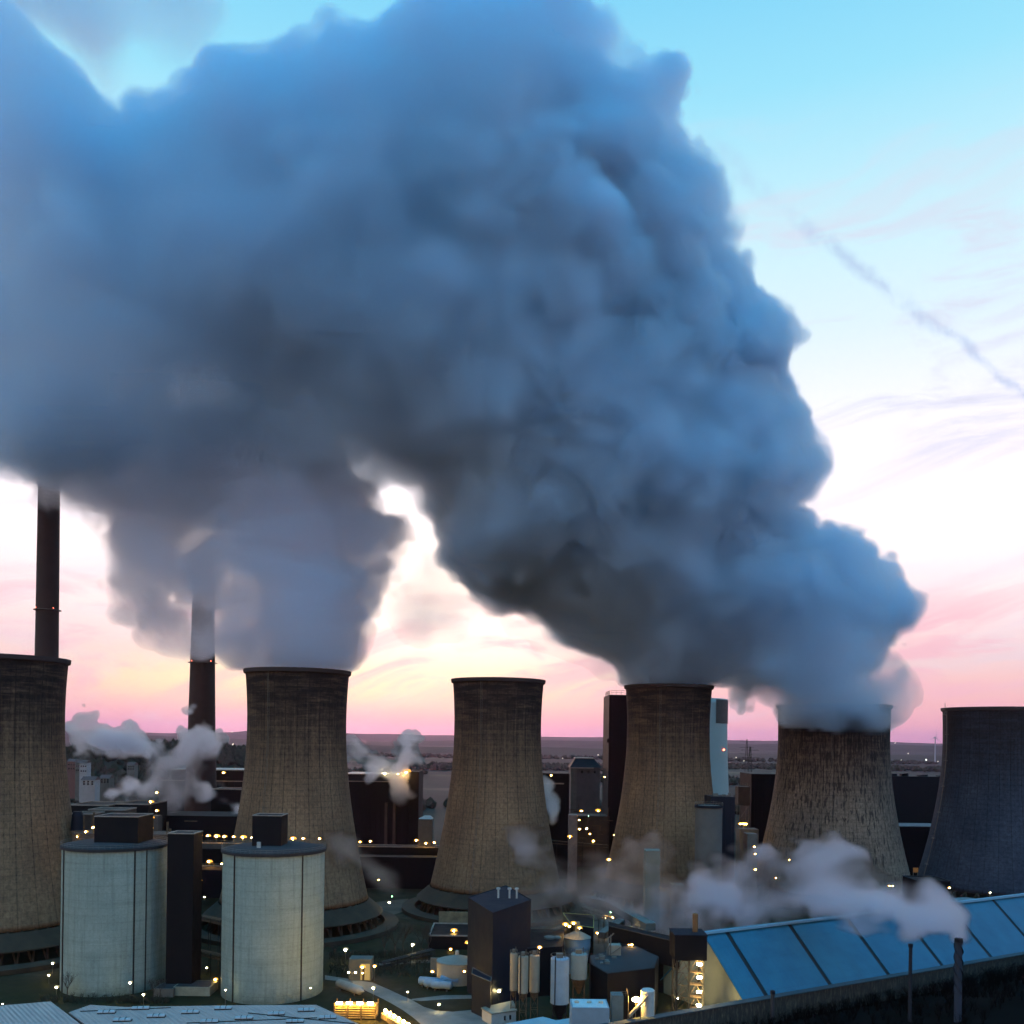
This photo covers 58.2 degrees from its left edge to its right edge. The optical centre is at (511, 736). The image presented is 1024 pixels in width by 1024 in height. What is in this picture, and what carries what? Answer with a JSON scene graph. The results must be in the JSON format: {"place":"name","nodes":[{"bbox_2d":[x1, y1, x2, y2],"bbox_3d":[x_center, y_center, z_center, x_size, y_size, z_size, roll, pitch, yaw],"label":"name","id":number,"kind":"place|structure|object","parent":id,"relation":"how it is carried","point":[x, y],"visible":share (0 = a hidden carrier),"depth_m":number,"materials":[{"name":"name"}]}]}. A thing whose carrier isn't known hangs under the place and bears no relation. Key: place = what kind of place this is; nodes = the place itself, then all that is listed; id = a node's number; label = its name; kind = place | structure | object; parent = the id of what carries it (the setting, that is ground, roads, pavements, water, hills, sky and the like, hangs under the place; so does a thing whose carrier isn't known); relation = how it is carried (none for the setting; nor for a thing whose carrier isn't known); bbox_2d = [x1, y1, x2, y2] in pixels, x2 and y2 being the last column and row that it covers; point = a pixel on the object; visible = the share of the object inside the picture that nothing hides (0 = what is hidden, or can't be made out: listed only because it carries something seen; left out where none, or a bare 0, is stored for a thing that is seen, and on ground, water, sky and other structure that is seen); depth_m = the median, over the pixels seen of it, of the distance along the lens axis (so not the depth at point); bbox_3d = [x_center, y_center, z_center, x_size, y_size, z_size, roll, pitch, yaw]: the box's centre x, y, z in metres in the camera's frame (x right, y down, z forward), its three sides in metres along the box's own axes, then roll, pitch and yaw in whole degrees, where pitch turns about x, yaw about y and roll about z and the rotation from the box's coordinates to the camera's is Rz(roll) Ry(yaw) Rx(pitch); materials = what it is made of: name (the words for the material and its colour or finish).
{"place":"outdoors","nodes":[
{"label":"outdoors","id":0,"kind":"place"},
{"bbox_2d":[81,776,100,801],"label":"house","id":1,"kind":"structure","parent":0,"point":[90,788],"depth_m":800.00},
{"bbox_2d":[71,801,125,812],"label":"process building","id":2,"kind":"structure","parent":0,"point":[83,806],"depth_m":470.26,"materials":[{"name":"metal"}]},
{"bbox_2d":[99,775,114,800],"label":"house","id":3,"kind":"structure","parent":0,"point":[106,787],"depth_m":830.00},
{"bbox_2d":[88,807,136,813],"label":"process building","id":4,"kind":"structure","parent":0,"point":[119,809],"depth_m":432.85,"materials":[{"name":"metal"}]},
{"bbox_2d":[115,800,167,830],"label":"process building","id":5,"kind":"structure","parent":0,"point":[144,806],"depth_m":485.94,"materials":[{"name":"metal"}]},
{"bbox_2d":[159,768,243,812],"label":"boiler house","id":6,"kind":"structure","parent":0,"point":[172,790],"depth_m":640.00,"materials":[{"name":"metal"}]},
{"bbox_2d":[66,738,348,795],"bbox_3d":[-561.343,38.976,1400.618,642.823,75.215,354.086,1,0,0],"label":"woodland on hill","id":7,"kind":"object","parent":0,"point":[173,752],"visible":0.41,"depth_m":1340.35,"materials":[{"name":"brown wood"}]},
{"bbox_2d":[348,772,408,844],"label":"boiler house","id":8,"kind":"structure","parent":0,"point":[380,805],"depth_m":620.00,"materials":[{"name":"metal"}]},
{"bbox_2d":[357,899,407,924],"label":"yard road","id":9,"kind":"structure","parent":0,"point":[394,907],"depth_m":483.26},
{"bbox_2d":[325,975,487,1023],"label":"road","id":10,"kind":"structure","parent":0,"point":[419,1013],"depth_m":300.20,"materials":[{"name":"asphalt"}]},
{"bbox_2d":[471,967,491,1016],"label":"process annex","id":11,"kind":"object","parent":10,"relation":"on","point":[481,988],"visible":0.97,"depth_m":296.18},
{"bbox_2d":[481,1000,516,1023],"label":"site cabin","id":12,"kind":"object","parent":10,"relation":"on","point":[502,1013],"visible":0.93,"depth_m":289.09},
{"bbox_2d":[412,995,471,1000],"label":"side road","id":13,"kind":"structure","parent":0,"point":[445,997],"depth_m":316.15,"materials":[{"name":"asphalt"}]},
{"bbox_2d":[439,911,467,922],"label":"low industrial building","id":14,"kind":"structure","parent":0,"point":[451,917],"depth_m":425.00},
{"bbox_2d":[0,740,996,1023],"bbox_3d":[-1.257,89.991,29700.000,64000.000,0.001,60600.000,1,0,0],"label":"ground","id":15,"kind":"structure","parent":0,"point":[24,988],"depth_m":389.21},
{"bbox_2d":[0,653,74,975],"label":"cooling tower","id":16,"kind":"structure","parent":15,"relation":"on","point":[35,815],"depth_m":361.12,"materials":[{"name":"concrete"}]},
{"bbox_2d":[0,1001,79,1023],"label":"workshop hall","id":17,"kind":"structure","parent":15,"relation":"on","point":[49,1012],"depth_m":244.09,"materials":[{"name":"metal"}]},
{"bbox_2d":[33,470,61,657],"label":"chimney","id":18,"kind":"object","parent":15,"relation":"on","point":[46,609],"visible":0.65,"depth_m":554.77,"materials":[{"name":"concrete"}]},
{"bbox_2d":[72,811,104,832],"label":"process building","id":19,"kind":"structure","parent":15,"relation":"on","point":[88,815],"depth_m":415.00,"materials":[{"name":"metal"}]},
{"bbox_2d":[60,813,167,996],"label":"storage tank","id":20,"kind":"object","parent":15,"relation":"on","point":[113,904],"visible":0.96,"depth_m":314.00,"materials":[{"name":"paint"}]},
{"bbox_2d":[72,812,196,920],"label":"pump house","id":21,"kind":"structure","parent":15,"relation":"on","point":[90,834],"depth_m":372.06,"materials":[{"name":"metal"}]},
{"bbox_2d":[70,811,82,830],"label":"hopper","id":22,"kind":"object","parent":21,"relation":"on","point":[77,820],"visible":0.88,"depth_m":378.12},
{"bbox_2d":[153,815,161,830],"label":"process building","id":23,"kind":"structure","parent":15,"relation":"on","point":[157,822],"depth_m":385.80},
{"bbox_2d":[154,982,175,996],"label":"annex","id":24,"kind":"object","parent":15,"relation":"on","point":[168,989],"visible":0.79,"depth_m":312.00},
{"bbox_2d":[166,830,202,983],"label":"stair tower","id":25,"kind":"structure","parent":15,"relation":"on","point":[184,907],"depth_m":318.00,"materials":[{"name":"metal"}]},
{"bbox_2d":[174,980,217,995],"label":"annex","id":26,"kind":"object","parent":15,"relation":"on","point":[203,988],"visible":0.89,"depth_m":314.00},
{"bbox_2d":[184,554,217,810],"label":"chimney","id":27,"kind":"object","parent":15,"relation":"on","point":[200,782],"visible":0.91,"depth_m":593.31,"materials":[{"name":"concrete"}]},
{"bbox_2d":[166,811,237,897],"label":"process building","id":28,"kind":"structure","parent":15,"relation":"on","point":[213,823],"depth_m":500.00,"materials":[{"name":"metal"}]},
{"bbox_2d":[201,949,220,980],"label":"pipe rack","id":29,"kind":"object","parent":15,"relation":"on","point":[210,953],"visible":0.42,"depth_m":340.02,"materials":[{"name":"metal"}]},
{"bbox_2d":[201,914,221,952],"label":"pipe rack","id":30,"kind":"object","parent":15,"relation":"on","point":[218,919],"visible":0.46,"depth_m":367.57,"materials":[{"name":"metal"}]},
{"bbox_2d":[69,1005,357,1023],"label":"workshop hall","id":31,"kind":"structure","parent":15,"relation":"on","point":[174,1015],"depth_m":247.48,"materials":[{"name":"metal"}]},
{"bbox_2d":[211,787,241,811],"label":"precipitator","id":32,"kind":"object","parent":15,"relation":"on","point":[225,799],"visible":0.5,"depth_m":560.00,"materials":[{"name":"metal"}]},
{"bbox_2d":[39,947,432,1003],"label":"hedge scrub","id":33,"kind":"object","parent":15,"relation":"on","point":[124,998],"visible":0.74,"depth_m":346.96,"materials":[{"name":"plant"}]},
{"bbox_2d":[202,840,326,848],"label":"conveyor bridge","id":34,"kind":"structure","parent":15,"relation":"on","point":[211,845],"depth_m":348.00,"materials":[{"name":"metal"}]},
{"bbox_2d":[221,813,325,1004],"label":"storage tank","id":35,"kind":"object","parent":15,"relation":"on","point":[272,938],"visible":1,"depth_m":307.37,"materials":[{"name":"paint"}]},
{"bbox_2d":[201,667,398,946],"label":"cooling tower","id":36,"kind":"structure","parent":15,"relation":"on","point":[296,768],"depth_m":410.81,"materials":[{"name":"concrete"}]},
{"bbox_2d":[335,979,363,995],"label":"lying tank","id":37,"kind":"object","parent":15,"relation":"on","point":[340,984],"visible":1,"depth_m":319.05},
{"bbox_2d":[334,998,378,1019],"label":"lit rack","id":38,"kind":"object","parent":15,"relation":"on","point":[370,1010],"visible":0.94,"depth_m":290.45,"materials":[{"name":"metal"}]},
{"bbox_2d":[349,955,373,980],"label":"pump house","id":39,"kind":"structure","parent":15,"relation":"on","point":[356,962],"depth_m":336.50,"materials":[{"name":"grey"}]},
{"bbox_2d":[381,1009,409,1023],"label":"lit rack","id":40,"kind":"object","parent":15,"relation":"on","point":[388,1017],"visible":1,"depth_m":285.62,"materials":[{"name":"metal"}]},
{"bbox_2d":[359,854,436,888],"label":"hall","id":41,"kind":"structure","parent":15,"relation":"on","point":[404,871],"depth_m":540.00,"materials":[{"name":"metal"}]},
{"bbox_2d":[358,844,438,855],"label":"conveyor gallery","id":42,"kind":"object","parent":15,"relation":"on","point":[379,849],"visible":0.13,"depth_m":556.00,"materials":[{"name":"metal"}]},
{"bbox_2d":[378,948,434,971],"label":"pipe rack","id":43,"kind":"object","parent":15,"relation":"on","point":[404,956],"visible":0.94,"depth_m":359.46,"materials":[{"name":"metal"}]},
{"bbox_2d":[408,770,423,844],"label":"stair tower","id":44,"kind":"structure","parent":15,"relation":"on","point":[415,796],"depth_m":618.00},
{"bbox_2d":[418,815,433,846],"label":"bunker","id":45,"kind":"object","parent":15,"relation":"on","point":[425,828],"visible":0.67,"depth_m":560.00},
{"bbox_2d":[431,980,452,991],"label":"lying tank","id":46,"kind":"object","parent":15,"relation":"on","point":[441,984],"visible":1,"depth_m":324.16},
{"bbox_2d":[429,922,467,949],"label":"control building","id":47,"kind":"structure","parent":15,"relation":"on","point":[443,936],"depth_m":388.00,"materials":[{"name":"metal"}]},
{"bbox_2d":[436,950,466,986],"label":"round tank","id":48,"kind":"object","parent":15,"relation":"on","point":[453,967],"visible":0.73,"depth_m":331.42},
{"bbox_2d":[402,677,587,926],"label":"cooling tower","id":49,"kind":"structure","parent":15,"relation":"on","point":[495,832],"depth_m":457.85,"materials":[{"name":"concrete"}]},
{"bbox_2d":[467,885,530,1004],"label":"process block","id":50,"kind":"structure","parent":15,"relation":"on","point":[499,923],"depth_m":310.09,"materials":[{"name":"metal"}]},
{"bbox_2d":[70,751,940,814],"bbox_3d":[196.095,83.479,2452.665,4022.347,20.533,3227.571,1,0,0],"label":"woodland","id":51,"kind":"object","parent":15,"relation":"on","point":[429,802],"visible":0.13,"depth_m":2629.85,"materials":[{"name":"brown wood"}]},
{"bbox_2d":[67,759,77,798],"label":"house","id":52,"kind":"structure","parent":51,"relation":"on","point":[71,772],"depth_m":1020.00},
{"bbox_2d":[75,760,80,800],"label":"house","id":53,"kind":"structure","parent":51,"relation":"on","point":[77,763],"depth_m":1010.00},
{"bbox_2d":[79,760,90,801],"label":"house","id":54,"kind":"structure","parent":51,"relation":"on","point":[84,767],"depth_m":1000.00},
{"bbox_2d":[126,762,137,795],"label":"house","id":55,"kind":"structure","parent":51,"relation":"on","point":[132,779],"depth_m":1080.00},
{"bbox_2d":[510,949,517,1008],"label":"silo","id":56,"kind":"object","parent":15,"relation":"on","point":[513,969],"visible":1,"depth_m":291.07,"materials":[{"name":"beige paint"}]},
{"bbox_2d":[518,951,528,1020],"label":"silo","id":57,"kind":"object","parent":15,"relation":"on","point":[523,958],"visible":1,"depth_m":284.81,"materials":[{"name":"beige paint"}]},
{"bbox_2d":[529,948,539,1018],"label":"silo","id":58,"kind":"object","parent":15,"relation":"on","point":[534,977],"visible":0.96,"depth_m":288.80,"materials":[{"name":"beige paint"}]},
{"bbox_2d":[527,929,563,996],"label":"process block","id":59,"kind":"structure","parent":15,"relation":"on","point":[549,941],"depth_m":320.85,"materials":[{"name":"metal"}]},
{"bbox_2d":[506,1017,609,1023],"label":"building","id":60,"kind":"structure","parent":15,"relation":"on","point":[541,1020],"depth_m":275.06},
{"bbox_2d":[569,999,609,1023],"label":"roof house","id":61,"kind":"structure","parent":60,"relation":"on","point":[589,1011],"depth_m":262.00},
{"bbox_2d":[550,952,569,1019],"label":"silo","id":62,"kind":"object","parent":15,"relation":"on","point":[559,990],"visible":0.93,"depth_m":285.69,"materials":[{"name":"white paint"}]},
{"bbox_2d":[564,921,590,973],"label":"silo","id":63,"kind":"object","parent":15,"relation":"on","point":[572,941],"visible":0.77,"depth_m":348.72,"materials":[{"name":"blue paint"}]},
{"bbox_2d":[563,913,593,962],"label":"substation","id":64,"kind":"object","parent":15,"relation":"on","point":[586,923],"visible":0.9,"depth_m":378.16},
{"bbox_2d":[571,947,587,998],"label":"silo","id":65,"kind":"object","parent":15,"relation":"on","point":[578,967],"visible":0.9,"depth_m":296.09,"materials":[{"name":"grey paint"}]},
{"bbox_2d":[552,840,608,884],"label":"pipe rack","id":66,"kind":"object","parent":15,"relation":"on","point":[582,845],"visible":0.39,"depth_m":559.05,"materials":[{"name":"metal"}]},
{"bbox_2d":[568,757,600,813],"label":"bunker","id":67,"kind":"object","parent":15,"relation":"on","point":[584,786],"visible":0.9,"depth_m":720.00,"materials":[{"name":"concrete"}]},
{"bbox_2d":[598,919,624,950],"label":"conveyor","id":68,"kind":"object","parent":15,"relation":"on","point":[603,933],"visible":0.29,"depth_m":356.06,"materials":[{"name":"metal"}]},
{"bbox_2d":[579,895,655,942],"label":"conveyor","id":69,"kind":"object","parent":15,"relation":"on","point":[634,917],"visible":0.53,"depth_m":382.24,"materials":[{"name":"metal"}]},
{"bbox_2d":[610,989,628,1021],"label":"filter cabinet","id":70,"kind":"object","parent":15,"relation":"on","point":[616,1004],"visible":0.96,"depth_m":268.00,"materials":[{"name":"metal"}]},
{"bbox_2d":[589,945,658,1019],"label":"silo building","id":71,"kind":"structure","parent":15,"relation":"on","point":[633,970],"depth_m":295.11,"materials":[{"name":"metal"}]},
{"bbox_2d":[606,933,621,955],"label":"bag filter","id":72,"kind":"object","parent":71,"relation":"on","point":[613,949],"visible":1,"depth_m":312.00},
{"bbox_2d":[640,988,654,1016],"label":"silo","id":73,"kind":"object","parent":15,"relation":"on","point":[647,1007],"visible":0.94,"depth_m":268.27,"materials":[{"name":"grey"}]},
{"bbox_2d":[643,849,659,932],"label":"transfer tower","id":74,"kind":"structure","parent":15,"relation":"on","point":[651,885],"depth_m":368.00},
{"bbox_2d":[578,683,742,917],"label":"cooling tower","id":75,"kind":"structure","parent":15,"relation":"on","point":[667,782],"depth_m":489.14,"materials":[{"name":"concrete"}]},
{"bbox_2d":[669,883,684,935],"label":"transfer tower","id":76,"kind":"structure","parent":15,"relation":"on","point":[677,890],"depth_m":372.00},
{"bbox_2d":[694,801,722,930],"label":"silo","id":77,"kind":"object","parent":15,"relation":"on","point":[708,864],"visible":0.93,"depth_m":430.52,"materials":[{"name":"concrete"}]},
{"bbox_2d":[704,793,734,922],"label":"tower block","id":78,"kind":"structure","parent":15,"relation":"on","point":[728,843],"depth_m":452.00,"materials":[{"name":"concrete"}]},
{"bbox_2d":[710,698,728,794],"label":"pale tower","id":79,"kind":"structure","parent":15,"relation":"on","point":[718,741],"depth_m":867.74,"materials":[{"name":"concrete"}]},
{"bbox_2d":[735,783,749,827],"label":"water tower","id":80,"kind":"structure","parent":15,"relation":"on","point":[742,795],"depth_m":560.00,"materials":[{"name":"metal"}]},
{"bbox_2d":[735,828,758,892],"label":"shed","id":81,"kind":"structure","parent":15,"relation":"on","point":[739,861],"depth_m":540.00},
{"bbox_2d":[742,832,757,915],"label":"narrow shed","id":82,"kind":"structure","parent":15,"relation":"on","point":[749,906],"depth_m":470.00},
{"bbox_2d":[740,772,775,856],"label":"black block","id":83,"kind":"structure","parent":15,"relation":"on","point":[761,785],"depth_m":590.00,"materials":[{"name":"metal"}]},
{"bbox_2d":[602,951,1023,1023],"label":"retaining wall","id":84,"kind":"structure","parent":15,"relation":"on","point":[735,1011],"depth_m":300.92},
{"bbox_2d":[741,703,909,914],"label":"cooling tower","id":85,"kind":"structure","parent":15,"relation":"on","point":[832,829],"depth_m":495.77,"materials":[{"name":"concrete"}]},
{"bbox_2d":[660,893,1023,1005],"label":"coal hall","id":86,"kind":"structure","parent":15,"relation":"on","point":[750,961],"depth_m":327.67,"materials":[{"name":"metal"}]},
{"bbox_2d":[608,922,679,967],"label":"belt gallery","id":87,"kind":"object","parent":86,"relation":"attached to","point":[655,943],"visible":0.57,"depth_m":331.57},
{"bbox_2d":[899,823,930,874],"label":"hall","id":88,"kind":"structure","parent":15,"relation":"on","point":[914,836],"depth_m":590.00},
{"bbox_2d":[902,875,950,906],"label":"substation","id":89,"kind":"object","parent":15,"relation":"on","point":[917,890],"visible":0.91,"depth_m":445.00,"materials":[{"name":"grey"}]},
{"bbox_2d":[918,706,1023,897],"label":"cooling tower","id":90,"kind":"structure","parent":15,"relation":"on","point":[975,842],"depth_m":510.27,"materials":[{"name":"grey concrete"}]},
{"bbox_2d":[65,734,941,752],"bbox_3d":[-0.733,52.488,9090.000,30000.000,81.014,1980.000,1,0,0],"label":"hills","id":91,"kind":"structure","parent":0,"point":[765,747],"depth_m":8520.06,"materials":[{"name":"purple soil"}]},
{"bbox_2d":[65,744,941,759],"bbox_3d":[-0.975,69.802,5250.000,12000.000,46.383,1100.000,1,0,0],"label":"hills","id":92,"kind":"structure","parent":0,"point":[544,750],"depth_m":4940.76,"materials":[{"name":"purple soil"}]},
{"bbox_2d":[65,730,942,745],"bbox_3d":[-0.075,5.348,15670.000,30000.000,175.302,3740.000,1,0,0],"label":"hills","id":93,"kind":"structure","parent":0,"point":[349,736],"depth_m":14759.30,"materials":[{"name":"purple soil"}]},
{"bbox_2d":[0,0,1023,743],"label":"sky","id":94,"kind":"structure","parent":0,"point":[589,349],"materials":[{"name":"blue"}]},
{"bbox_2d":[543,771,569,878],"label":"boiler house","id":95,"kind":"structure","parent":0,"point":[556,787],"depth_m":585.00,"materials":[{"name":"metal"}]},
{"bbox_2d":[567,814,577,890],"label":"stub tower","id":96,"kind":"structure","parent":0,"point":[572,858],"depth_m":540.00,"materials":[{"name":"concrete"}]},
{"bbox_2d":[569,804,612,866],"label":"process building","id":97,"kind":"structure","parent":0,"point":[596,825],"depth_m":640.00,"materials":[{"name":"metal"}]},
{"bbox_2d":[602,690,626,854],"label":"boiler house","id":98,"kind":"structure","parent":0,"point":[614,731],"depth_m":640.00,"materials":[{"name":"metal"}]},
{"bbox_2d":[593,917,641,953],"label":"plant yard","id":99,"kind":"structure","parent":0,"point":[598,947],"depth_m":414.81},
{"bbox_2d":[581,906,619,938],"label":"pipe rack","id":100,"kind":"object","parent":99,"relation":"on","point":[598,911],"visible":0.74,"depth_m":402.36,"materials":[{"name":"metal"}]},
{"bbox_2d":[618,942,662,992],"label":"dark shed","id":101,"kind":"structure","parent":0,"point":[660,985],"depth_m":326.57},
{"bbox_2d":[671,957,704,1011],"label":"lattice tower","id":102,"kind":"structure","parent":0,"point":[698,984],"depth_m":291.92,"materials":[{"name":"metal"}]},
{"bbox_2d":[669,913,707,960],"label":"head house","id":103,"kind":"structure","parent":102,"relation":"on","point":[687,944],"depth_m":291.00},
{"bbox_2d":[774,977,1023,1023],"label":"embankment","id":104,"kind":"structure","parent":0,"point":[1011,1011],"depth_m":281.70,"materials":[{"name":"soil"}]},
{"bbox_2d":[770,990,774,1022],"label":"stack","id":105,"kind":"object","parent":104,"relation":"on","point":[772,993],"visible":1,"depth_m":284.46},
{"bbox_2d":[710,962,1023,1023],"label":"scrub","id":106,"kind":"object","parent":104,"relation":"on","point":[947,989],"visible":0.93,"depth_m":294.68,"materials":[{"name":"plant"}]},
{"bbox_2d":[908,943,912,1021],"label":"stack","id":107,"kind":"object","parent":104,"relation":"on","point":[910,945],"visible":1,"depth_m":271.58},
{"bbox_2d":[953,937,963,1022],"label":"stack","id":108,"kind":"object","parent":104,"relation":"on","point":[957,967],"visible":1,"depth_m":267.18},
{"bbox_2d":[891,773,939,822],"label":"boiler house","id":109,"kind":"structure","parent":0,"point":[915,797],"depth_m":680.00,"materials":[{"name":"metal"}]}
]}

